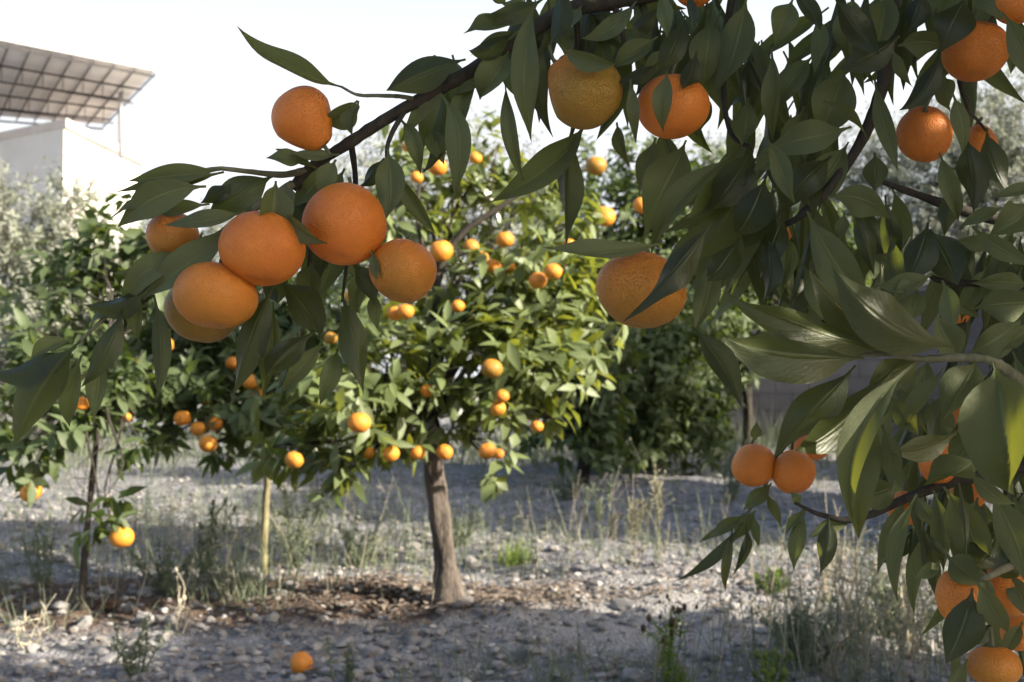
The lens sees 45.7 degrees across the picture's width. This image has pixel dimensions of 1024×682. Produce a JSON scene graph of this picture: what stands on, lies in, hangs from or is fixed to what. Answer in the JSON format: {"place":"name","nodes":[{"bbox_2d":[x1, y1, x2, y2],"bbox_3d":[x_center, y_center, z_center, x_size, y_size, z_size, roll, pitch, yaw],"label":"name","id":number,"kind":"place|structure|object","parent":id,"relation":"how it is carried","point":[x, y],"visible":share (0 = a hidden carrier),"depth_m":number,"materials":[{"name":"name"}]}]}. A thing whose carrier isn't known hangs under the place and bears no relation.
{"place":"outdoors","nodes":[
{"label":"outdoors","id":0,"kind":"place"},
{"bbox_2d":[0,37,154,405],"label":"house","id":1,"kind":"structure","parent":0,"point":[65,90],"depth_m":26.06,"materials":[{"name":"paint"}]},
{"bbox_2d":[0,376,1023,681],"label":"ground","id":2,"kind":"structure","parent":0,"point":[556,634],"depth_m":4.59,"materials":[{"name":"soil"}]},
{"bbox_2d":[8,594,55,650],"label":"dry stalk","id":3,"kind":"object","parent":2,"relation":"on","point":[30,637],"visible":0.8,"depth_m":3.73,"materials":[{"name":"plant"}]},
{"bbox_2d":[5,520,59,586],"bbox_3d":[-1.772,0.811,4.554,0.163,0.277,0.194,-2,-2,45],"label":"weed","id":4,"kind":"object","parent":2,"relation":"on","point":[47,575],"visible":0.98,"depth_m":4.56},
{"bbox_2d":[0,155,153,452],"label":"olive tree","id":5,"kind":"object","parent":2,"relation":"on","point":[11,244],"visible":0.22,"depth_m":12.80,"materials":[{"name":"green plant"}]},
{"bbox_2d":[0,192,182,610],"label":"mandarin tree","id":6,"kind":"object","parent":2,"relation":"on","point":[122,395],"visible":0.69,"depth_m":4.19,"materials":[{"name":"green plant"}]},
{"bbox_2d":[19,484,42,501],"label":"mandarin","id":7,"kind":"object","parent":6,"relation":"attached to","point":[23,494],"visible":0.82,"depth_m":4.02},
{"bbox_2d":[76,397,88,409],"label":"mandarin","id":8,"kind":"object","parent":6,"relation":"attached to","point":[83,403],"visible":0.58,"depth_m":4.08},
{"bbox_2d":[109,525,133,547],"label":"mandarin","id":9,"kind":"object","parent":6,"relation":"attached to","point":[122,538],"visible":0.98,"depth_m":3.87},
{"bbox_2d":[91,597,121,610],"bbox_3d":[-1.410,0.919,4.226,0.106,0.050,0.063,0,-2,0],"label":"clod","id":10,"kind":"object","parent":2,"relation":"on","point":[109,604],"visible":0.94,"depth_m":4.21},
{"bbox_2d":[102,599,183,678],"bbox_3d":[-1.021,0.853,3.405,0.230,0.232,0.138,1,-2,-29],"label":"weed","id":11,"kind":"object","parent":2,"relation":"on","point":[130,665],"visible":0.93,"depth_m":3.40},
{"bbox_2d":[123,523,201,597],"bbox_3d":[-1.257,0.806,4.371,0.272,0.296,0.220,1,-2,-19],"label":"weed","id":12,"kind":"object","parent":2,"relation":"on","point":[165,584],"visible":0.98,"depth_m":4.37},
{"bbox_2d":[174,567,191,632],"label":"dry stalk","id":13,"kind":"object","parent":2,"relation":"on","point":[183,598],"visible":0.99,"depth_m":3.97,"materials":[{"name":"plant"}]},
{"bbox_2d":[192,498,237,576],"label":"weed","id":14,"kind":"object","parent":2,"relation":"on","point":[206,543],"visible":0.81,"depth_m":4.79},
{"bbox_2d":[113,198,345,439],"bbox_3d":[-3.597,-0.346,15.655,3.411,3.645,2.294,0,-2,0],"label":"olive tree","id":15,"kind":"object","parent":2,"relation":"on","point":[209,232],"depth_m":15.40,"materials":[{"name":"green plant"}]},
{"bbox_2d":[82,272,386,574],"bbox_3d":[-1.179,0.237,4.874,1.340,1.466,0.952,0,-2,0],"label":"mandarin tree","id":16,"kind":"object","parent":2,"relation":"on","point":[199,373],"visible":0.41,"depth_m":4.73,"materials":[{"name":"green plant"}]},
{"bbox_2d":[173,411,190,425],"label":"mandarin","id":17,"kind":"object","parent":16,"relation":"attached to","point":[181,418],"visible":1,"depth_m":4.50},
{"bbox_2d":[190,422,206,435],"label":"mandarin","id":18,"kind":"object","parent":16,"relation":"attached to","point":[197,428],"visible":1,"depth_m":4.47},
{"bbox_2d":[198,435,216,451],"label":"mandarin","id":19,"kind":"object","parent":16,"relation":"attached to","point":[207,443],"visible":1,"depth_m":4.40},
{"bbox_2d":[207,416,222,430],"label":"mandarin","id":20,"kind":"object","parent":16,"relation":"attached to","point":[218,424],"visible":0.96,"depth_m":4.49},
{"bbox_2d":[225,357,235,369],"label":"mandarin","id":21,"kind":"object","parent":16,"relation":"attached to","point":[230,362],"visible":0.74,"depth_m":4.65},
{"bbox_2d":[242,374,256,388],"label":"mandarin","id":22,"kind":"object","parent":16,"relation":"attached to","point":[249,382],"visible":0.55,"depth_m":4.60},
{"bbox_2d":[150,532,330,616],"bbox_3d":[-0.995,0.818,4.406,0.621,0.294,0.612,1,-2,-19],"label":"grass tuft","id":23,"kind":"object","parent":2,"relation":"on","point":[234,589],"visible":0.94,"depth_m":4.38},
{"bbox_2d":[257,471,345,568],"bbox_3d":[-0.918,0.752,5.123,0.317,0.453,0.386,1,-2,-29],"label":"weed","id":24,"kind":"object","parent":2,"relation":"on","point":[305,543],"visible":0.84,"depth_m":5.07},
{"bbox_2d":[290,651,312,674],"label":"mandarin","id":25,"kind":"object","parent":2,"relation":"on","point":[301,661],"visible":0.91,"depth_m":3.36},
{"bbox_2d":[312,632,358,681],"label":"weed","id":26,"kind":"object","parent":2,"relation":"on","point":[350,666],"visible":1,"depth_m":3.21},
{"bbox_2d":[336,507,394,568],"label":"weed","id":27,"kind":"object","parent":2,"relation":"on","point":[348,539],"visible":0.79,"depth_m":5.27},
{"bbox_2d":[233,101,627,605],"bbox_3d":[-0.248,0.028,4.160,1.371,1.899,0.999,0,-2,0],"label":"mandarin tree","id":28,"kind":"object","parent":2,"relation":"on","point":[399,402],"visible":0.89,"depth_m":4.03,"materials":[{"name":"green plant"}]},
{"bbox_2d":[285,451,303,468],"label":"mandarin","id":29,"kind":"object","parent":28,"relation":"attached to","point":[293,459],"visible":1,"depth_m":3.68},
{"bbox_2d":[324,332,337,344],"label":"mandarin","id":30,"kind":"object","parent":28,"relation":"attached to","point":[330,338],"visible":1,"depth_m":3.89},
{"bbox_2d":[347,413,370,432],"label":"mandarin","id":31,"kind":"object","parent":28,"relation":"attached to","point":[358,422],"visible":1,"depth_m":3.68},
{"bbox_2d":[361,447,374,458],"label":"mandarin","id":32,"kind":"object","parent":28,"relation":"attached to","point":[369,453],"visible":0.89,"depth_m":3.83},
{"bbox_2d":[383,446,399,461],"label":"mandarin","id":33,"kind":"object","parent":28,"relation":"attached to","point":[391,453],"visible":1,"depth_m":3.78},
{"bbox_2d":[387,306,400,319],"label":"mandarin","id":34,"kind":"object","parent":28,"relation":"attached to","point":[392,313],"visible":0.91,"depth_m":3.83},
{"bbox_2d":[397,304,413,318],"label":"mandarin","id":35,"kind":"object","parent":28,"relation":"attached to","point":[405,311],"visible":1,"depth_m":3.79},
{"bbox_2d":[410,171,422,182],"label":"mandarin","id":36,"kind":"object","parent":28,"relation":"attached to","point":[416,176],"visible":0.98,"depth_m":4.29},
{"bbox_2d":[410,446,425,459],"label":"mandarin","id":37,"kind":"object","parent":28,"relation":"attached to","point":[417,452],"visible":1,"depth_m":3.83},
{"bbox_2d":[420,384,431,396],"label":"mandarin","id":38,"kind":"object","parent":28,"relation":"attached to","point":[425,391],"visible":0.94,"depth_m":3.89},
{"bbox_2d":[429,160,446,175],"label":"mandarin","id":39,"kind":"object","parent":28,"relation":"attached to","point":[438,168],"visible":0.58,"depth_m":4.18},
{"bbox_2d":[429,240,452,261],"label":"mandarin","id":40,"kind":"object","parent":28,"relation":"attached to","point":[441,251],"visible":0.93,"depth_m":4.03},
{"bbox_2d":[436,444,452,459],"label":"mandarin","id":41,"kind":"object","parent":28,"relation":"attached to","point":[444,451],"visible":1,"depth_m":3.83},
{"bbox_2d":[451,300,464,312],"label":"mandarin","id":42,"kind":"object","parent":28,"relation":"attached to","point":[457,306],"visible":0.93,"depth_m":3.99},
{"bbox_2d":[463,239,478,253],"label":"mandarin","id":43,"kind":"object","parent":28,"relation":"attached to","point":[470,244],"visible":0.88,"depth_m":4.14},
{"bbox_2d":[469,152,481,163],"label":"mandarin","id":44,"kind":"object","parent":28,"relation":"attached to","point":[475,157],"visible":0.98,"depth_m":4.39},
{"bbox_2d":[478,443,495,458],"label":"mandarin","id":45,"kind":"object","parent":28,"relation":"attached to","point":[486,450],"visible":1,"depth_m":3.58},
{"bbox_2d":[481,359,502,377],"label":"mandarin","id":46,"kind":"object","parent":28,"relation":"attached to","point":[491,368],"visible":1,"depth_m":3.73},
{"bbox_2d":[486,259,500,272],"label":"mandarin","id":47,"kind":"object","parent":28,"relation":"attached to","point":[493,264],"visible":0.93,"depth_m":4.09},
{"bbox_2d":[490,401,505,415],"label":"mandarin","id":48,"kind":"object","parent":28,"relation":"attached to","point":[497,408],"visible":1,"depth_m":3.81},
{"bbox_2d":[494,449,503,458],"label":"mandarin","id":49,"kind":"object","parent":28,"relation":"attached to","point":[499,453],"visible":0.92,"depth_m":3.63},
{"bbox_2d":[495,390,508,401],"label":"mandarin","id":50,"kind":"object","parent":28,"relation":"attached to","point":[501,395],"visible":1,"depth_m":3.79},
{"bbox_2d":[496,232,513,246],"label":"mandarin","id":51,"kind":"object","parent":28,"relation":"attached to","point":[504,239],"visible":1,"depth_m":3.99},
{"bbox_2d":[530,421,543,431],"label":"mandarin","id":52,"kind":"object","parent":28,"relation":"attached to","point":[536,426],"visible":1,"depth_m":3.89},
{"bbox_2d":[528,272,546,288],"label":"mandarin","id":53,"kind":"object","parent":28,"relation":"attached to","point":[537,280],"visible":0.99,"depth_m":3.94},
{"bbox_2d":[544,264,561,279],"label":"mandarin","id":54,"kind":"object","parent":28,"relation":"attached to","point":[553,271],"visible":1,"depth_m":3.89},
{"bbox_2d":[586,156,606,174],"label":"mandarin","id":55,"kind":"object","parent":28,"relation":"attached to","point":[595,165],"visible":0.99,"depth_m":6.33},
{"bbox_2d":[593,206,615,226],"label":"mandarin","id":56,"kind":"object","parent":28,"relation":"attached to","point":[611,218],"visible":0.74,"depth_m":6.33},
{"bbox_2d":[293,93,583,434],"bbox_3d":[-0.704,-0.994,16.089,5.039,4.698,2.338,0,-2,0],"label":"olive tree","id":57,"kind":"object","parent":2,"relation":"on","point":[368,164],"visible":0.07,"depth_m":15.86,"materials":[{"name":"green plant"}]},
{"bbox_2d":[419,504,485,546],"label":"weed","id":58,"kind":"object","parent":2,"relation":"on","point":[462,540],"visible":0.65,"depth_m":5.88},
{"bbox_2d":[0,395,949,473],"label":"undergrowth","id":59,"kind":"object","parent":2,"relation":"on","point":[470,454],"visible":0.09,"depth_m":11.48,"materials":[{"name":"plant"}]},
{"bbox_2d":[0,505,992,681],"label":"leaf litter","id":60,"kind":"object","parent":2,"relation":"on","point":[550,595],"visible":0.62,"depth_m":4.34,"materials":[{"name":"plant"}]},
{"bbox_2d":[0,0,1023,681],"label":"mandarin tree","id":61,"kind":"object","parent":2,"relation":"on","point":[736,240],"visible":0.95,"depth_m":0.99,"materials":[{"name":"green plant"}]},
{"bbox_2d":[146,214,199,252],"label":"mandarin","id":62,"kind":"object","parent":61,"relation":"attached to","point":[161,236],"visible":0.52,"depth_m":0.99,"materials":[{"name":"orange plant"}]},
{"bbox_2d":[164,288,236,342],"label":"mandarin","id":63,"kind":"object","parent":61,"relation":"attached to","point":[180,324],"visible":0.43,"depth_m":1.02,"materials":[{"name":"orange plant"}]},
{"bbox_2d":[172,259,257,328],"bbox_3d":[-0.237,-0.041,0.975,0.070,0.062,0.069,-6,-19,38],"label":"mandarin","id":64,"kind":"object","parent":61,"relation":"attached to","point":[216,295],"visible":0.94,"depth_m":0.95,"materials":[{"name":"orange plant"}]},
{"bbox_2d":[218,206,305,285],"bbox_3d":[-0.199,-0.082,0.967,0.070,0.074,0.067,-10,-14,25],"label":"mandarin","id":65,"kind":"object","parent":61,"relation":"attached to","point":[256,248],"visible":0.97,"depth_m":0.94,"materials":[{"name":"orange plant"}]},
{"bbox_2d":[271,85,331,155],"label":"mandarin","id":66,"kind":"object","parent":61,"relation":"attached to","point":[300,118],"visible":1,"depth_m":0.98,"materials":[{"name":"orange plant"}]},
{"bbox_2d":[302,177,386,264],"bbox_3d":[-0.135,-0.100,0.988,0.068,0.075,0.068,1,-25,12],"label":"mandarin","id":67,"kind":"object","parent":61,"relation":"attached to","point":[347,221],"visible":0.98,"depth_m":0.96,"materials":[{"name":"orange plant"}]},
{"bbox_2d":[369,233,436,302],"bbox_3d":[-0.088,-0.062,0.986,0.055,0.059,0.056,13,-15,-11],"label":"mandarin","id":68,"kind":"object","parent":61,"relation":"attached to","point":[408,269],"visible":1,"depth_m":0.96,"materials":[{"name":"orange plant"}]},
{"bbox_2d":[547,44,622,129],"bbox_3d":[0.059,-0.206,0.982,0.058,0.071,0.057,1,-2,-27],"label":"mandarin","id":69,"kind":"object","parent":61,"relation":"attached to","point":[580,100],"visible":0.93,"depth_m":0.96,"materials":[{"name":"orange plant"}]},
{"bbox_2d":[596,249,686,327],"bbox_3d":[0.106,-0.045,0.980,0.073,0.067,0.075,7,-12,27],"label":"mandarin","id":70,"kind":"object","parent":61,"relation":"attached to","point":[625,285],"visible":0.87,"depth_m":0.95,"materials":[{"name":"orange plant"}]},
{"bbox_2d":[638,64,709,138],"bbox_3d":[0.131,-0.198,0.988,0.059,0.066,0.061,-4,-15,14],"label":"mandarin","id":71,"kind":"object","parent":61,"relation":"attached to","point":[689,110],"visible":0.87,"depth_m":0.97,"materials":[{"name":"orange plant"}]},
{"bbox_2d":[678,0,709,6],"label":"mandarin","id":72,"kind":"object","parent":61,"relation":"attached to","point":[699,3],"visible":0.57,"depth_m":1.02,"materials":[{"name":"orange plant"}]},
{"bbox_2d":[731,438,775,486],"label":"mandarin","id":73,"kind":"object","parent":61,"relation":"attached to","point":[752,464],"visible":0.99,"depth_m":1.30,"materials":[{"name":"orange plant"}]},
{"bbox_2d":[772,441,815,493],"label":"mandarin","id":74,"kind":"object","parent":61,"relation":"attached to","point":[794,471],"visible":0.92,"depth_m":1.29,"materials":[{"name":"orange plant"}]},
{"bbox_2d":[794,435,827,459],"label":"mandarin","id":75,"kind":"object","parent":61,"relation":"attached to","point":[798,442],"visible":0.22,"depth_m":1.37,"materials":[{"name":"orange plant"}]},
{"bbox_2d":[887,478,912,524],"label":"mandarin","id":76,"kind":"object","parent":61,"relation":"attached to","point":[900,493],"visible":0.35,"depth_m":1.04,"materials":[{"name":"orange plant"}]},
{"bbox_2d":[896,97,952,162],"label":"mandarin","id":77,"kind":"object","parent":61,"relation":"attached to","point":[924,133],"visible":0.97,"depth_m":1.04,"materials":[{"name":"orange plant"}]},
{"bbox_2d":[918,444,953,483],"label":"mandarin","id":78,"kind":"object","parent":61,"relation":"attached to","point":[924,468],"visible":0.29,"depth_m":0.98,"materials":[{"name":"orange plant"}]},
{"bbox_2d":[935,547,978,617],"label":"mandarin","id":79,"kind":"object","parent":61,"relation":"attached to","point":[950,594],"visible":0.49,"depth_m":0.94,"materials":[{"name":"orange plant"}]},
{"bbox_2d":[950,483,984,506],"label":"mandarin","id":80,"kind":"object","parent":61,"relation":"attached to","point":[981,501],"visible":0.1,"depth_m":1.04,"materials":[{"name":"orange plant"}]},
{"bbox_2d":[941,9,1008,81],"bbox_3d":[0.389,-0.251,1.022,0.055,0.061,0.055,-17,-19,38],"label":"mandarin","id":81,"kind":"object","parent":61,"relation":"attached to","point":[979,52],"visible":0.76,"depth_m":1.00,"materials":[{"name":"orange plant"}]},
{"bbox_2d":[968,117,997,151],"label":"mandarin","id":82,"kind":"object","parent":61,"relation":"attached to","point":[977,136],"visible":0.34,"depth_m":1.09,"materials":[{"name":"orange plant"}]},
{"bbox_2d":[966,627,1022,681],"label":"mandarin","id":83,"kind":"object","parent":61,"relation":"attached to","point":[992,662],"visible":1,"depth_m":0.93,"materials":[{"name":"orange plant"}]},
{"bbox_2d":[983,569,1023,615],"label":"mandarin","id":84,"kind":"object","parent":61,"relation":"attached to","point":[1001,585],"visible":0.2,"depth_m":0.95,"materials":[{"name":"orange plant"}]},
{"bbox_2d":[995,0,1023,23],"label":"mandarin","id":85,"kind":"object","parent":61,"relation":"attached to","point":[1012,10],"visible":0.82,"depth_m":0.99,"materials":[{"name":"orange plant"}]},
{"bbox_2d":[1000,615,1023,650],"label":"mandarin","id":86,"kind":"object","parent":61,"relation":"attached to","point":[1015,621],"visible":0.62,"depth_m":1.01,"materials":[{"name":"orange plant"}]},
{"bbox_2d":[0,442,1023,681],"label":"grass","id":87,"kind":"structure","parent":2,"relation":"on","point":[853,644],"depth_m":5.06,"materials":[{"name":"plant"}]},
{"bbox_2d":[496,536,539,568],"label":"grass tuft","id":88,"kind":"object","parent":2,"relation":"on","point":[512,557],"visible":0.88,"depth_m":5.36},
{"bbox_2d":[548,466,585,500],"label":"weed","id":89,"kind":"object","parent":2,"relation":"on","point":[569,484],"visible":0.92,"depth_m":8.20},
{"bbox_2d":[508,193,657,483],"bbox_3d":[0.475,0.018,9.212,1.263,2.257,1.116,-1,-2,40],"label":"mandarin tree","id":90,"kind":"object","parent":2,"relation":"on","point":[588,437],"visible":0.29,"depth_m":9.03,"materials":[{"name":"green plant"}]},
{"bbox_2d":[582,463,621,556],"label":"plumed grass","id":91,"kind":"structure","parent":2,"relation":"on","point":[598,508],"depth_m":5.47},
{"bbox_2d":[599,478,663,569],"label":"plumed grass","id":92,"kind":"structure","parent":2,"relation":"on","point":[631,504],"depth_m":5.09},
{"bbox_2d":[533,124,761,476],"bbox_3d":[1.270,-0.390,10.380,2.309,3.220,1.859,0,-2,0],"label":"mandarin tree","id":93,"kind":"object","parent":2,"relation":"on","point":[661,399],"visible":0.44,"depth_m":10.03,"materials":[{"name":"green plant"}]},
{"bbox_2d":[647,640,661,681],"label":"dry stalk","id":94,"kind":"object","parent":2,"relation":"on","point":[657,660],"visible":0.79,"depth_m":3.30,"materials":[{"name":"plant"}]},
{"bbox_2d":[640,594,697,681],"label":"weed","id":95,"kind":"object","parent":2,"relation":"on","point":[669,655],"visible":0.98,"depth_m":3.25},
{"bbox_2d":[659,665,700,681],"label":"grass tuft","id":96,"kind":"object","parent":2,"relation":"on","point":[680,676],"visible":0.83,"depth_m":3.27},
{"bbox_2d":[720,434,740,501],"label":"weed","id":97,"kind":"object","parent":2,"relation":"on","point":[735,485],"visible":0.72,"depth_m":8.10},
{"bbox_2d":[751,566,789,594],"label":"weed","id":98,"kind":"object","parent":2,"relation":"on","point":[778,572],"visible":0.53,"depth_m":4.30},
{"bbox_2d":[752,640,792,681],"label":"weed","id":99,"kind":"object","parent":2,"relation":"on","point":[774,669],"visible":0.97,"depth_m":3.14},
{"bbox_2d":[676,178,872,455],"bbox_3d":[2.492,-0.238,12.196,2.532,2.965,1.329,0,-2,0],"label":"mandarin tree","id":100,"kind":"object","parent":2,"relation":"on","point":[749,295],"visible":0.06,"depth_m":12.08,"materials":[{"name":"green plant"}]},
{"bbox_2d":[641,101,935,285],"bbox_3d":[4.452,-1.034,16.951,5.686,4.832,2.515,0,-2,0],"label":"olive tree","id":101,"kind":"object","parent":2,"relation":"on","point":[855,171],"visible":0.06,"depth_m":16.84,"materials":[{"name":"green plant"}]},
{"bbox_2d":[607,286,992,444],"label":"block wall","id":102,"kind":"structure","parent":2,"relation":"on","point":[782,396],"depth_m":14.39,"materials":[{"name":"concrete"}]},
{"bbox_2d":[750,593,876,668],"bbox_3d":[0.826,0.831,3.379,0.369,0.235,0.252,-1,-2,26],"label":"weed","id":103,"kind":"object","parent":2,"relation":"on","point":[797,630],"visible":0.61,"depth_m":3.37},
{"bbox_2d":[773,534,904,645],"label":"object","id":104,"kind":"object","parent":2,"relation":"on","point":[884,606],"visible":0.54,"depth_m":3.63,"materials":[{"name":"plant"}]},
{"bbox_2d":[813,500,871,600],"bbox_3d":[1.141,0.725,4.193,0.210,0.361,0.147,-1,-2,26],"label":"dry stalk","id":105,"kind":"object","parent":2,"relation":"on","point":[824,582],"visible":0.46,"depth_m":4.20,"materials":[{"name":"plant"}]},
{"bbox_2d":[846,566,943,638],"bbox_3d":[1.222,0.852,3.874,0.328,0.271,0.319,-1,-2,26],"label":"weed","id":106,"kind":"object","parent":2,"relation":"on","point":[883,588],"visible":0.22,"depth_m":3.86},
{"bbox_2d":[869,557,940,659],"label":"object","id":107,"kind":"object","parent":2,"relation":"on","point":[904,606],"visible":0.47,"depth_m":3.58,"materials":[{"name":"plant"}]},
{"bbox_2d":[849,64,1023,285],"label":"olive tree","id":108,"kind":"object","parent":2,"relation":"on","point":[1009,138],"visible":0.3,"depth_m":15.77,"materials":[{"name":"green plant"}]},
{"bbox_2d":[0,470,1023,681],"bbox_3d":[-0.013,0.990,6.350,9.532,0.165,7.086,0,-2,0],"label":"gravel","id":109,"kind":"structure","parent":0,"point":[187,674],"depth_m":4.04,"materials":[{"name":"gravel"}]},
{"bbox_2d":[0,0,1023,375],"label":"sky","id":110,"kind":"structure","parent":0,"point":[209,101],"materials":[{"name":"white"}]},
{"bbox_2d":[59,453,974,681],"bbox_3d":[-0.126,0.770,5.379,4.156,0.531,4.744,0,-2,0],"label":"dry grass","id":111,"kind":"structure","parent":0,"point":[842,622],"depth_m":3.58,"materials":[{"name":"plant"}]},
{"bbox_2d":[633,197,642,213],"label":"mandarin","id":112,"kind":"object","parent":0,"point":[637,205],"visible":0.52,"depth_m":6.54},
{"bbox_2d":[629,438,673,564],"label":"plumed grass","id":113,"kind":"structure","parent":0,"point":[659,508],"depth_m":5.25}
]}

